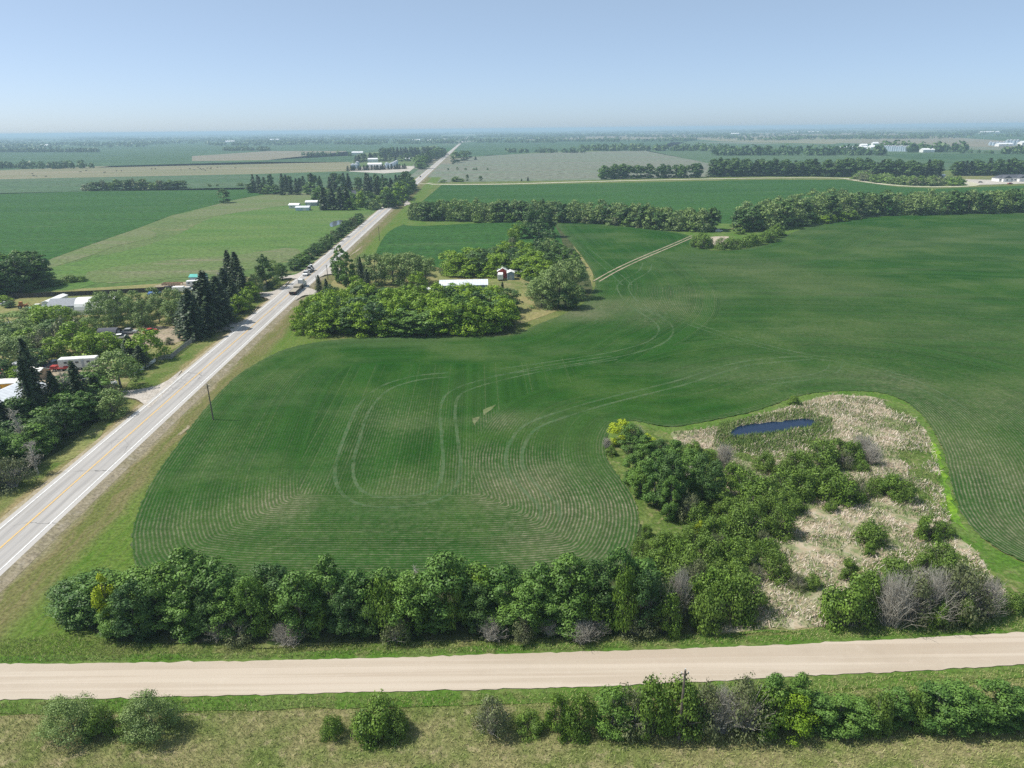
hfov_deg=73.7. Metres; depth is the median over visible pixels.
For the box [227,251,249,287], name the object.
spruce tree
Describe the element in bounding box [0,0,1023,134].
sky
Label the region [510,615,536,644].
shrub
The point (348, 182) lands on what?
spruce tree
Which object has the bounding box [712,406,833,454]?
pond reeds
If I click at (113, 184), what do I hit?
shrub
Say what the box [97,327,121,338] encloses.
dark shelter
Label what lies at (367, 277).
spruce tree
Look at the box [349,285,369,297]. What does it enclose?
leafy tree
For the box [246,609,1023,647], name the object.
verge
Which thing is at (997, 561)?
marsh fringe
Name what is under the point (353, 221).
shrub
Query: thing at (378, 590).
shrub
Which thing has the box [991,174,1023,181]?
bungalow
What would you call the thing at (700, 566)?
shrub
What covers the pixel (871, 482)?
shrub
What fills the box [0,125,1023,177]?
farmland
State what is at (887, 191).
leafy tree
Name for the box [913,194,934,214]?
willow tree
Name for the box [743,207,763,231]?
leafy tree
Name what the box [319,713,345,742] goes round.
shrub
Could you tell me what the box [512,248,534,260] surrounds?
maple tree
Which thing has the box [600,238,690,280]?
wheel track
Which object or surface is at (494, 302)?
leafy tree
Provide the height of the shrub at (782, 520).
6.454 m
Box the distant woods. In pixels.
[0,125,1023,147]
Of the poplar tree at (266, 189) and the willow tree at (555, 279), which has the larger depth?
the poplar tree at (266, 189)
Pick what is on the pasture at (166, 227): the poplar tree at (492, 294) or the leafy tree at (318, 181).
the leafy tree at (318, 181)
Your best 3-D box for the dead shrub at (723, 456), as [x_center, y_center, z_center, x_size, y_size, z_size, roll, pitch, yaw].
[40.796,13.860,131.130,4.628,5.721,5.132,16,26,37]
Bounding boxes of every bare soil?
[472,417,479,424]
[483,405,494,414]
[711,236,728,244]
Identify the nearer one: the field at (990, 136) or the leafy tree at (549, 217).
the leafy tree at (549, 217)
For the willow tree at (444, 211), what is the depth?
497.51 m
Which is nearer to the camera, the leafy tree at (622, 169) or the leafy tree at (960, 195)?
the leafy tree at (960, 195)
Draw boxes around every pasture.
[6,145,436,292]
[47,228,156,266]
[48,203,380,278]
[85,248,299,282]
[172,193,311,219]
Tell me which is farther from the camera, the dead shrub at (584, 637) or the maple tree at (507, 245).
the maple tree at (507, 245)
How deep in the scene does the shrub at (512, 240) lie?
351.41 m
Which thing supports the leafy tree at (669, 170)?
on the field at (554, 166)
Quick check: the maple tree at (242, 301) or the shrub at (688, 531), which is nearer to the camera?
the shrub at (688, 531)
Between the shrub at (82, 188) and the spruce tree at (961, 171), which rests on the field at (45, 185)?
the shrub at (82, 188)
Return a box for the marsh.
[670,394,1013,632]
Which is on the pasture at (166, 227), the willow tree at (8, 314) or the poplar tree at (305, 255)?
the poplar tree at (305, 255)
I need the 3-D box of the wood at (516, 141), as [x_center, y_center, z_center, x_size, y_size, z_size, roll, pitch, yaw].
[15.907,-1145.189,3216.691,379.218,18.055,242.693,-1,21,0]
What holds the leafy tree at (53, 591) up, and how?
on the ground cover at (461, 632)
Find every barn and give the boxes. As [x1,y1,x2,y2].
[352,151,362,153]
[497,265,507,277]
[994,143,1012,145]
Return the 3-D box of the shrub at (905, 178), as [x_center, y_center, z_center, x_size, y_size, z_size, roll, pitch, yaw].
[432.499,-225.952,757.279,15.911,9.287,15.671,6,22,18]
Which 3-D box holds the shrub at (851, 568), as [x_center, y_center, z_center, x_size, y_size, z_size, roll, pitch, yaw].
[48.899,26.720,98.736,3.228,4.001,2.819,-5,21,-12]
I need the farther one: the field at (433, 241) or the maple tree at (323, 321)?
the field at (433, 241)
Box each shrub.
[0,455,42,496]
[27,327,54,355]
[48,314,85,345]
[51,279,66,285]
[61,274,75,282]
[70,276,87,282]
[75,701,116,744]
[80,183,94,190]
[98,179,105,189]
[102,338,113,348]
[102,381,123,398]
[108,179,122,189]
[110,356,144,377]
[113,706,148,744]
[126,178,136,187]
[134,180,147,189]
[136,179,148,189]
[148,182,159,189]
[164,337,174,344]
[204,620,228,642]
[223,615,258,652]
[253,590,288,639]
[269,620,287,641]
[275,622,304,648]
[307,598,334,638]
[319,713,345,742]
[348,216,357,227]
[349,689,400,752]
[361,571,411,645]
[379,618,410,646]
[381,704,409,746]
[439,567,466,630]
[451,176,459,181]
[470,694,513,736]
[472,214,485,222]
[478,615,508,641]
[488,212,500,221]
[503,213,514,222]
[507,237,517,247]
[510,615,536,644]
[514,707,545,743]
[537,619,559,636]
[543,690,574,744]
[559,692,597,744]
[564,616,600,644]
[578,587,617,634]
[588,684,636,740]
[590,617,610,637]
[601,436,611,447]
[605,446,616,457]
[605,681,654,751]
[610,560,639,632]
[612,217,619,224]
[618,609,656,646]
[619,219,631,226]
[624,440,642,454]
[626,597,660,614]
[628,536,651,557]
[629,672,677,740]
[635,550,662,573]
[640,523,653,538]
[647,545,679,569]
[647,575,686,634]
[648,529,673,555]
[650,590,682,640]
[657,563,693,600]
[658,672,711,742]
[662,545,702,579]
[663,530,693,555]
[671,563,694,614]
[675,491,702,523]
[681,522,705,545]
[681,529,725,571]
[681,556,706,595]
[682,679,725,744]
[683,439,703,450]
[684,500,712,525]
[687,583,728,636]
[688,222,703,231]
[688,563,732,606]
[689,235,699,246]
[693,232,709,248]
[698,449,717,468]
[699,514,729,546]
[700,677,745,735]
[703,236,714,246]
[703,556,732,586]
[704,533,729,552]
[706,534,749,568]
[708,488,733,514]
[711,496,740,516]
[711,570,758,629]
[713,236,732,249]
[715,442,735,468]
[717,460,746,486]
[717,508,739,534]
[721,672,779,751]
[723,557,759,585]
[724,237,742,249]
[725,465,760,502]
[725,500,766,543]
[730,570,771,619]
[731,538,762,570]
[733,492,769,522]
[734,227,744,234]
[737,238,754,246]
[738,472,779,510]
[742,233,758,243]
[747,555,759,569]
[749,562,766,581]
[749,682,793,743]
[751,449,776,473]
[752,234,765,244]
[754,527,772,546]
[755,535,785,562]
[758,547,792,588]
[759,231,771,240]
[759,500,797,543]
[760,487,787,516]
[762,230,779,242]
[766,228,778,239]
[770,223,786,235]
[770,459,794,475]
[772,466,801,497]
[773,226,781,234]
[774,688,822,746]
[776,489,799,516]
[782,449,815,479]
[784,492,809,515]
[786,395,802,404]
[786,468,820,502]
[787,570,808,593]
[797,215,810,225]
[801,466,831,498]
[801,571,821,592]
[804,436,840,469]
[811,462,846,500]
[814,571,878,634]
[821,497,839,513]
[824,436,853,467]
[828,471,868,506]
[836,448,855,469]
[837,557,859,580]
[840,439,866,465]
[842,432,883,454]
[846,210,860,219]
[846,565,886,621]
[851,458,871,473]
[851,516,889,548]
[855,477,869,500]
[858,174,868,180]
[860,688,895,738]
[862,442,885,464]
[863,475,888,498]
[863,542,875,555]
[867,174,881,182]
[869,565,926,629]
[873,176,886,182]
[874,473,907,501]
[879,555,913,579]
[879,567,900,590]
[880,177,899,183]
[888,479,919,505]
[896,176,908,183]
[896,566,939,628]
[897,686,936,737]
[903,564,934,607]
[905,176,915,184]
[907,178,921,185]
[910,175,926,185]
[911,550,941,576]
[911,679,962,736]
[913,511,943,541]
[915,561,963,623]
[919,565,959,617]
[923,538,960,571]
[924,596,951,631]
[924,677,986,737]
[928,177,942,185]
[931,520,956,541]
[933,556,983,627]
[935,587,966,632]
[946,177,965,185]
[948,561,984,603]
[949,594,978,630]
[953,569,1003,625]
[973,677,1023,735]
[979,576,1010,618]
[986,574,1002,597]
[997,589,1023,615]
[1014,590,1023,612]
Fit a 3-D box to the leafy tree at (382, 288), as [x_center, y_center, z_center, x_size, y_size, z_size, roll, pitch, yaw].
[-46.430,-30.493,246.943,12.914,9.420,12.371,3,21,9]
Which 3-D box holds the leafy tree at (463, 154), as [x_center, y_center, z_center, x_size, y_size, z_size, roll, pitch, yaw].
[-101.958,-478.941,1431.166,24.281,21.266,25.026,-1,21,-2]
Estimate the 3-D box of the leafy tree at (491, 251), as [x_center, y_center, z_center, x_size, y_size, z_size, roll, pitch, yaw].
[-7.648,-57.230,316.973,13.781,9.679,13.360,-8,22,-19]
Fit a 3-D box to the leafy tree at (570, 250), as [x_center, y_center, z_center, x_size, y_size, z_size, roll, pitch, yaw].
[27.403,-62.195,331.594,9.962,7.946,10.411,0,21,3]
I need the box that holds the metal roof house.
[0,382,47,414]
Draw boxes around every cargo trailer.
[172,286,184,291]
[498,272,502,279]
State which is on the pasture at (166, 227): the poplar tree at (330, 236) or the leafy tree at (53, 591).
the poplar tree at (330, 236)
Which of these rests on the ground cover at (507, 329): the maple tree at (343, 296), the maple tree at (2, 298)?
the maple tree at (343, 296)
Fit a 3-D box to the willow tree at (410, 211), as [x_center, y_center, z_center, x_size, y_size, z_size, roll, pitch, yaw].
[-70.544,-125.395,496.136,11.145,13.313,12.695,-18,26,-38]
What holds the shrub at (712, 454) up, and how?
on the marsh fringe at (650, 515)
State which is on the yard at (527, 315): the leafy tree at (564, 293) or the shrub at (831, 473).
the leafy tree at (564, 293)
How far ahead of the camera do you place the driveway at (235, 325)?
229.94 m
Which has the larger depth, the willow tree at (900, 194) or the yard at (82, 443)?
the willow tree at (900, 194)
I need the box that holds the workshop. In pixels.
[47,298,75,314]
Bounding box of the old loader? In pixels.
[18,301,28,308]
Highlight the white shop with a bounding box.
[919,148,934,151]
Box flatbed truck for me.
[289,279,306,294]
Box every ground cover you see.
[0,413,103,482]
[80,524,754,644]
[291,287,516,335]
[439,223,592,307]
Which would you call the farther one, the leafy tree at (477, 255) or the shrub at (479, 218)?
the shrub at (479, 218)
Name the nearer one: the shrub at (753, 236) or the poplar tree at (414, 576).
the poplar tree at (414, 576)
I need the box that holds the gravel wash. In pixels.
[177,425,189,434]
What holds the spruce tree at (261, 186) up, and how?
on the field at (50, 225)
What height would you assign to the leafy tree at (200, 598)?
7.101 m
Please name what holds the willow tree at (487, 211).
on the grass at (406, 221)
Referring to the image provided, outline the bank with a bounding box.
[728,417,814,434]
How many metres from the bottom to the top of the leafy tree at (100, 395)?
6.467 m
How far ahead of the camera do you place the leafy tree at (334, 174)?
763.56 m
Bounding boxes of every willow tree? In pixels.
[0,311,36,328]
[0,328,14,339]
[0,335,26,367]
[6,334,37,356]
[10,319,32,331]
[15,307,45,326]
[22,324,51,346]
[30,691,104,749]
[69,311,86,321]
[78,317,102,331]
[82,359,111,385]
[83,296,112,324]
[89,290,114,319]
[90,348,144,395]
[91,388,129,419]
[99,299,126,327]
[105,290,130,317]
[115,296,143,326]
[116,688,187,744]
[122,290,144,319]
[131,299,155,328]
[144,286,163,315]
[145,293,167,322]
[155,298,180,325]
[160,288,181,317]
[168,293,181,323]
[247,274,265,295]
[251,265,270,289]
[268,260,281,285]
[353,253,375,275]
[362,252,389,284]
[368,199,381,209]
[374,252,408,285]
[375,252,396,276]
[390,252,412,276]
[393,251,423,286]
[406,201,419,218]
[406,202,421,220]
[409,255,428,272]
[412,255,439,281]
[414,204,429,219]
[434,199,449,220]
[441,201,453,218]
[444,198,461,219]
[452,200,470,220]
[461,199,471,215]
[462,202,477,220]
[468,203,487,219]
[469,197,482,209]
[482,203,498,221]
[506,199,521,220]
[523,203,536,222]
[524,277,557,308]
[525,278,542,296]
[532,200,543,218]
[536,266,570,294]
[537,265,577,309]
[540,237,559,258]
[541,203,558,221]
[548,204,564,222]
[550,200,561,213]
[552,259,574,291]
[555,256,587,299]
[562,202,579,222]
[568,199,581,214]
[570,203,588,222]
[571,263,590,288]
[580,205,598,223]
[582,201,598,220]
[586,204,605,223]
[593,199,607,219]
[605,206,619,224]
[615,202,627,223]
[627,205,643,225]
[641,205,657,228]
[656,206,677,230]
[665,210,685,229]
[676,208,692,229]
[680,207,698,229]
[693,208,711,229]
[693,209,712,231]
[729,200,754,227]
[752,204,778,229]
[757,199,769,216]
[763,200,787,227]
[772,195,786,201]
[784,194,800,201]
[784,204,800,227]
[785,199,811,225]
[795,193,808,199]
[805,188,821,202]
[806,204,818,218]
[810,197,827,222]
[812,193,829,218]
[815,198,833,219]
[824,187,838,196]
[827,203,846,219]
[833,193,852,217]
[837,188,847,199]
[841,192,859,215]
[856,196,877,216]
[863,194,880,215]
[877,193,901,215]
[885,177,897,183]
[891,177,906,184]
[891,192,903,208]
[891,195,912,214]
[903,191,920,212]
[906,194,927,215]
[907,191,931,213]
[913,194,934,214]
[921,178,936,185]
[923,188,939,211]
[923,194,947,214]
[928,191,949,211]
[957,190,979,212]
[961,188,982,211]
[979,190,999,212]
[983,189,1007,213]
[998,188,1017,211]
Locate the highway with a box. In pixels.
[0,136,467,591]
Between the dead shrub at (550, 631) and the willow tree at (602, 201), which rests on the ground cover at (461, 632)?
the dead shrub at (550, 631)
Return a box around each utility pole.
[205,384,213,419]
[677,668,688,740]
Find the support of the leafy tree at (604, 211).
on the grass at (406, 221)
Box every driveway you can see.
[113,370,181,407]
[203,305,258,333]
[259,281,288,299]
[283,263,310,279]
[295,287,320,299]
[320,267,339,276]
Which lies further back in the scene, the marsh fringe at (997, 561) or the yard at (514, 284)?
the yard at (514, 284)
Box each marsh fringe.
[605,391,1023,638]
[609,424,761,576]
[730,427,834,461]
[851,543,1023,601]
[884,401,920,426]
[893,440,945,516]
[929,441,967,531]
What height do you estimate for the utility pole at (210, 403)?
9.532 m
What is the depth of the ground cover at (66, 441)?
146.97 m
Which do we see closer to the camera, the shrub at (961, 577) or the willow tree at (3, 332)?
the shrub at (961, 577)
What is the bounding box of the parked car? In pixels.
[116,333,128,337]
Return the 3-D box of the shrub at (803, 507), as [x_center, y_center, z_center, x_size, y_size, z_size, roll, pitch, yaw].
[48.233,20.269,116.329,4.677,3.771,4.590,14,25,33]
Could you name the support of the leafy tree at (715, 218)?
on the grass at (728, 233)
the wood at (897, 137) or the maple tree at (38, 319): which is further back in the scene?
the wood at (897, 137)
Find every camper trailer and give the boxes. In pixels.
[57,355,98,369]
[186,280,199,285]
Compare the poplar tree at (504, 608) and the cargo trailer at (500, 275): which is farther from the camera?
the cargo trailer at (500, 275)
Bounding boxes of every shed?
[0,378,18,388]
[33,367,49,378]
[41,294,67,305]
[74,297,122,314]
[161,282,185,285]
[188,274,208,280]
[288,203,300,207]
[295,206,310,210]
[305,200,318,205]
[367,163,381,166]
[368,158,377,161]
[439,279,487,291]
[507,269,514,279]
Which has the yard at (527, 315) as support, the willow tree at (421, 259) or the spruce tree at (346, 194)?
the willow tree at (421, 259)
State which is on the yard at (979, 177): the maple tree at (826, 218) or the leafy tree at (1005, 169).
the leafy tree at (1005, 169)
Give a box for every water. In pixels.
[330,220,342,226]
[731,418,817,436]
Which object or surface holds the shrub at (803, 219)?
on the grass at (792, 229)
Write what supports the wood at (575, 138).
on the farmland
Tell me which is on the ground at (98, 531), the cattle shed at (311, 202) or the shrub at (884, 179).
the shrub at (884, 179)
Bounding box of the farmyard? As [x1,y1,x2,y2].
[350,165,414,172]
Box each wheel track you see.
[593,236,689,280]
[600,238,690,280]
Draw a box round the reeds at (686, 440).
[677,394,1013,629]
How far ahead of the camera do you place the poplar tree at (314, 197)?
614.22 m
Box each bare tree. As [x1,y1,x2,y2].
[6,408,27,445]
[22,441,43,473]
[56,370,70,392]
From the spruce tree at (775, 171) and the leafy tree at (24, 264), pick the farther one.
the spruce tree at (775, 171)
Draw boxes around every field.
[0,137,441,169]
[0,162,350,178]
[0,169,417,193]
[0,188,280,260]
[99,152,356,167]
[130,212,1023,589]
[192,151,347,160]
[376,222,562,270]
[415,180,1023,224]
[438,150,711,181]
[456,140,686,156]
[527,133,1023,146]
[648,142,1021,169]
[699,137,872,143]
[883,154,1023,162]
[893,132,1023,140]
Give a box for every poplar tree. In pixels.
[0,252,21,285]
[0,272,8,294]
[0,433,40,473]
[7,249,35,288]
[10,396,43,417]
[13,423,58,456]
[18,254,48,287]
[23,406,61,431]
[24,251,47,282]
[42,377,70,400]
[44,392,80,426]
[45,566,115,629]
[52,395,90,429]
[73,390,99,422]
[78,371,110,397]
[83,569,132,623]
[95,603,125,639]
[103,564,173,630]
[130,574,173,631]
[140,561,184,622]
[157,546,215,623]
[160,590,207,644]
[182,555,246,628]
[206,585,243,639]
[223,574,266,626]
[230,577,268,638]
[261,185,273,193]
[271,569,324,641]
[292,254,306,266]
[300,251,310,262]
[302,182,314,193]
[305,301,320,322]
[305,552,352,623]
[310,187,320,202]
[313,186,326,199]
[315,242,325,252]
[322,234,332,243]
[329,252,342,273]
[332,245,348,282]
[336,567,371,631]
[339,251,356,285]
[352,217,361,224]
[359,295,384,320]
[362,566,408,627]
[377,195,390,205]
[385,572,427,638]
[387,307,415,336]
[391,570,441,620]
[394,187,403,200]
[397,310,430,335]
[405,302,428,317]
[414,156,428,168]
[415,309,448,335]
[417,550,477,632]
[419,600,446,633]
[445,282,461,296]
[445,295,470,323]
[445,309,472,333]
[458,561,494,619]
[474,300,491,321]
[480,290,497,306]
[480,593,526,636]
[486,560,525,625]
[502,582,543,637]
[513,220,529,237]
[521,561,565,633]
[535,587,573,638]
[539,552,600,626]
[553,591,593,639]
[554,250,572,268]
[571,251,581,267]
[597,165,609,178]
[597,165,610,178]
[599,546,638,617]
[617,423,645,452]
[621,453,639,484]
[621,557,674,620]
[626,460,650,498]
[632,434,655,466]
[641,448,666,504]
[658,438,685,469]
[659,475,681,520]
[674,164,685,177]
[675,447,706,492]
[676,455,699,503]
[761,672,791,730]
[785,671,814,722]
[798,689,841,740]
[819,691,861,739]
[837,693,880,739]
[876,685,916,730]
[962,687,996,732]
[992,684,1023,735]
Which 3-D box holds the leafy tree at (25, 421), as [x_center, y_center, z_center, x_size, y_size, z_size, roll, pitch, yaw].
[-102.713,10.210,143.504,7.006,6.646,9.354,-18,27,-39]
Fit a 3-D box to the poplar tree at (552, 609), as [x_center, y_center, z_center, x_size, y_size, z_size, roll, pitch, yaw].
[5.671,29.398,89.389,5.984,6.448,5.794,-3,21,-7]
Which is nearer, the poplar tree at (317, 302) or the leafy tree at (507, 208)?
the poplar tree at (317, 302)
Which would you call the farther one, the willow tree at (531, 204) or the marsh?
the willow tree at (531, 204)
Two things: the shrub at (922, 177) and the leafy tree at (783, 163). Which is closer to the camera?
the shrub at (922, 177)
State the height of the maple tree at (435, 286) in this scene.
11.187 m
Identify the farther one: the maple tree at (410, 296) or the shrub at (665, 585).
the maple tree at (410, 296)
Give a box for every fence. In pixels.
[11,285,181,297]
[134,358,155,373]
[158,336,194,359]
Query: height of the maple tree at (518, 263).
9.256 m
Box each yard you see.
[0,277,273,463]
[38,359,115,399]
[103,326,190,344]
[155,282,191,286]
[331,222,592,333]
[436,281,530,290]
[898,175,997,178]
[965,179,1023,184]
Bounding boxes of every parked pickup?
[42,359,57,367]
[120,328,136,333]
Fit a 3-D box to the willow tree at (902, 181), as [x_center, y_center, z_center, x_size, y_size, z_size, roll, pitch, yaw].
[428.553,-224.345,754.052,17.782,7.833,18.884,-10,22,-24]
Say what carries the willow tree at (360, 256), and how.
on the yard at (527, 315)
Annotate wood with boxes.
[0,147,100,151]
[0,160,94,168]
[216,139,267,141]
[222,146,270,150]
[288,138,322,140]
[301,150,351,155]
[334,140,381,144]
[377,136,463,137]
[398,140,420,143]
[431,138,454,142]
[476,139,556,142]
[478,135,550,136]
[504,147,585,152]
[524,134,651,135]
[550,138,603,140]
[579,143,650,150]
[652,143,722,150]
[664,137,696,140]
[711,144,886,155]
[828,135,926,138]
[873,139,910,149]
[906,140,969,151]
[960,130,1023,131]
[960,148,993,153]
[1000,143,1023,153]
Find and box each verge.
[0,627,1023,713]
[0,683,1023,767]
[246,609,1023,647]
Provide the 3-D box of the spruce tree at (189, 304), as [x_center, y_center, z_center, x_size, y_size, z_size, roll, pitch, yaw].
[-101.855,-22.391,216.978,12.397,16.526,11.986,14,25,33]
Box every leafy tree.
[0,260,22,293]
[0,323,16,335]
[0,358,16,378]
[0,420,26,446]
[0,429,18,456]
[0,436,16,467]
[1,253,31,292]
[2,300,15,307]
[3,395,32,420]
[4,255,37,289]
[8,418,33,443]
[26,256,56,286]
[28,415,62,444]
[29,348,51,366]
[32,251,50,278]
[36,319,61,337]
[42,575,92,625]
[46,402,81,435]
[56,373,69,379]
[61,392,89,407]
[73,388,110,412]
[86,182,99,190]
[90,572,117,620]
[91,182,102,189]
[107,578,158,642]
[115,180,126,189]
[122,179,134,189]
[160,181,176,188]
[172,180,183,187]
[177,180,187,187]
[192,588,224,638]
[215,189,230,202]
[244,184,253,192]
[246,561,291,622]
[255,254,275,287]
[266,174,273,191]
[269,184,280,193]
[276,264,288,280]
[279,176,285,190]
[284,581,333,628]
[286,258,301,269]
[287,175,292,182]
[289,582,307,622]
[303,249,315,258]
[308,243,322,254]
[312,174,317,186]
[316,177,322,186]
[316,284,338,298]
[318,237,330,245]
[319,240,331,249]
[323,582,365,637]
[324,189,335,204]
[328,296,345,323]
[329,230,340,241]
[330,173,337,182]
[335,174,344,189]
[335,227,345,237]
[337,305,359,333]
[340,220,351,230]
[340,223,347,233]
[343,220,354,227]
[344,296,372,320]
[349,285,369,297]
[353,177,362,191]
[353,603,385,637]
[360,302,391,332]
[361,191,374,208]
[368,286,388,297]
[375,153,382,160]
[380,177,389,189]
[380,189,395,207]
[381,148,387,156]
[382,194,397,205]
[391,180,402,186]
[416,201,432,220]
[426,204,442,220]
[432,288,454,298]
[433,150,439,158]
[451,152,460,162]
[458,583,494,634]
[459,150,468,160]
[460,252,485,274]
[469,291,489,306]
[470,248,491,265]
[482,250,505,265]
[488,246,502,250]
[489,299,506,322]
[490,202,503,221]
[495,288,523,310]
[497,200,510,220]
[503,248,521,257]
[506,252,521,270]
[511,200,529,220]
[522,206,541,237]
[522,260,542,276]
[523,276,534,284]
[529,219,545,249]
[533,204,556,236]
[533,244,548,257]
[540,229,558,250]
[541,252,557,266]
[548,242,567,266]
[553,289,579,308]
[555,203,569,221]
[566,248,576,263]
[570,558,616,623]
[599,207,613,222]
[607,166,614,178]
[607,418,633,444]
[610,163,620,178]
[614,205,635,225]
[616,165,626,177]
[624,165,636,177]
[625,569,661,630]
[632,165,642,177]
[635,205,650,226]
[639,166,647,177]
[643,164,653,177]
[646,165,655,177]
[647,438,671,462]
[651,211,670,229]
[653,167,665,177]
[653,451,688,514]
[657,163,665,177]
[661,165,668,176]
[664,164,672,177]
[670,165,680,177]
[677,166,685,177]
[680,207,698,223]
[683,165,692,176]
[688,451,722,508]
[690,163,698,176]
[692,163,703,177]
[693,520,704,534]
[694,163,703,176]
[701,207,721,230]
[703,459,726,490]
[707,163,722,175]
[708,158,718,173]
[708,209,721,228]
[715,163,725,176]
[721,159,730,175]
[724,162,738,176]
[729,209,751,230]
[730,159,741,176]
[733,161,746,176]
[740,159,750,175]
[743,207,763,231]
[744,162,753,175]
[745,204,766,226]
[756,159,764,175]
[758,160,770,175]
[762,160,773,175]
[768,158,777,172]
[772,201,795,227]
[773,160,788,175]
[779,159,791,175]
[787,198,799,220]
[791,161,801,175]
[797,200,814,222]
[804,159,813,175]
[805,165,815,174]
[806,198,819,213]
[808,164,819,174]
[821,159,834,175]
[824,194,842,217]
[831,159,843,176]
[835,160,849,173]
[841,158,848,175]
[844,158,856,175]
[850,194,865,213]
[853,162,865,172]
[853,191,869,208]
[865,161,878,173]
[874,193,895,214]
[876,163,890,172]
[879,158,894,173]
[880,189,896,211]
[892,158,904,176]
[895,163,908,176]
[903,160,916,175]
[904,160,917,175]
[908,162,921,175]
[913,164,922,176]
[932,160,945,175]
[939,194,960,213]
[944,190,962,210]
[945,192,969,212]
[948,161,963,175]
[956,191,972,211]
[971,192,992,212]
[972,159,983,174]
[974,163,988,175]
[986,162,999,175]
[994,158,1004,174]
[997,160,1008,173]
[1002,188,1021,209]
[1004,158,1019,173]
[1006,191,1023,211]
[1012,160,1023,174]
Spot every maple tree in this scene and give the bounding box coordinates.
[0,295,12,302]
[3,365,17,378]
[10,327,36,348]
[26,304,49,318]
[26,304,69,328]
[39,336,70,360]
[43,304,78,321]
[53,321,94,355]
[66,330,110,357]
[70,321,98,339]
[84,331,124,357]
[106,338,124,350]
[124,328,172,358]
[229,294,248,315]
[238,289,255,308]
[239,281,261,298]
[242,583,275,618]
[289,306,306,330]
[293,319,310,334]
[294,300,310,321]
[302,291,325,318]
[302,296,316,315]
[302,302,339,335]
[313,308,348,337]
[318,295,344,320]
[323,289,346,317]
[336,292,351,299]
[336,295,359,316]
[338,288,356,296]
[340,301,375,333]
[343,198,356,209]
[346,275,366,294]
[351,310,387,338]
[355,190,366,206]
[357,283,383,296]
[363,192,380,206]
[373,297,397,326]
[375,288,396,308]
[375,306,403,336]
[383,287,404,305]
[386,293,408,318]
[387,190,401,204]
[395,182,406,198]
[396,291,425,306]
[398,185,408,200]
[398,286,412,292]
[398,289,416,306]
[400,301,427,325]
[407,270,428,288]
[409,285,433,306]
[418,293,434,309]
[422,298,446,321]
[425,291,446,305]
[426,300,466,333]
[428,281,447,297]
[430,298,451,320]
[438,249,456,267]
[441,250,466,276]
[444,256,478,276]
[445,296,460,302]
[449,302,481,334]
[454,282,476,294]
[458,305,494,335]
[459,257,487,277]
[459,290,479,304]
[460,247,474,264]
[463,296,484,324]
[463,565,499,627]
[470,286,495,301]
[474,306,508,334]
[479,253,505,278]
[484,283,502,300]
[488,252,514,271]
[488,301,516,332]
[490,294,520,317]
[491,240,514,252]
[492,298,521,326]
[494,246,510,253]
[505,224,521,243]
[510,254,527,273]
[510,255,530,274]
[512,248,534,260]
[514,240,524,249]
[521,255,543,278]
[523,242,534,252]
[524,250,544,261]
[527,259,553,279]
[534,252,553,264]
[567,574,596,621]
[809,214,821,223]
[819,214,832,223]
[823,214,836,221]
[834,211,848,221]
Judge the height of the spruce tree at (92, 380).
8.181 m
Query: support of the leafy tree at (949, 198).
on the grass at (792, 229)
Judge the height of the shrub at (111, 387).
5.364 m
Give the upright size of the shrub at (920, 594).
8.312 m
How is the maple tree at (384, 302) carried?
on the ground cover at (507, 329)
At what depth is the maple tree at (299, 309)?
224.86 m
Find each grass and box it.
[24,273,95,292]
[401,215,707,237]
[695,223,763,250]
[755,209,1023,244]
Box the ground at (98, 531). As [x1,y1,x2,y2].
[0,125,1023,716]
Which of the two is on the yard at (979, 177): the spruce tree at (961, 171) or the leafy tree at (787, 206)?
the spruce tree at (961, 171)
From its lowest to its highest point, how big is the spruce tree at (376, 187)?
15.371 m
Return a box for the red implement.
[49,365,67,371]
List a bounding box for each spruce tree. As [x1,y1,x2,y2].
[0,398,19,432]
[14,357,46,417]
[15,338,48,414]
[44,370,66,402]
[65,360,93,396]
[87,374,107,392]
[121,335,134,363]
[132,345,154,368]
[171,295,204,335]
[174,288,213,342]
[191,270,233,334]
[191,281,219,328]
[209,276,241,324]
[217,268,230,295]
[221,250,232,279]
[225,281,251,314]
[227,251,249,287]
[235,271,256,301]
[250,174,257,191]
[258,184,266,193]
[279,184,285,194]
[283,175,289,191]
[286,181,293,194]
[293,185,301,194]
[297,178,303,191]
[308,173,314,187]
[315,275,323,294]
[319,187,330,210]
[319,189,327,210]
[328,187,337,209]
[328,191,335,209]
[332,177,337,191]
[335,189,343,209]
[336,186,344,210]
[342,185,353,209]
[344,173,352,190]
[346,192,351,209]
[356,257,365,282]
[363,268,372,289]
[364,178,372,192]
[372,180,380,194]
[705,163,717,176]
[726,167,736,176]
[748,163,759,175]
[751,162,761,176]
[770,160,782,176]
[787,163,797,176]
[796,163,807,176]
[809,158,820,176]
[823,164,834,176]
[831,164,843,176]
[843,158,856,176]
[876,160,886,174]
[921,164,933,177]
[933,163,943,176]
[954,161,966,175]
[962,161,976,175]
[983,158,992,174]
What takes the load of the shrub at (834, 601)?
on the marsh
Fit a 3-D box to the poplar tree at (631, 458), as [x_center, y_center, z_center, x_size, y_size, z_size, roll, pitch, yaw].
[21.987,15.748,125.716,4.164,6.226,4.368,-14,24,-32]
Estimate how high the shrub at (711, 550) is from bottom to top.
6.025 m
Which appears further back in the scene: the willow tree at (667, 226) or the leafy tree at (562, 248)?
the willow tree at (667, 226)
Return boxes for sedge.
[673,394,1015,629]
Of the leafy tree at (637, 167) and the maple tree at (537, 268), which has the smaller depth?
the maple tree at (537, 268)
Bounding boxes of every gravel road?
[0,632,1023,699]
[431,178,978,186]
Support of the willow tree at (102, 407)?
on the yard at (82, 443)

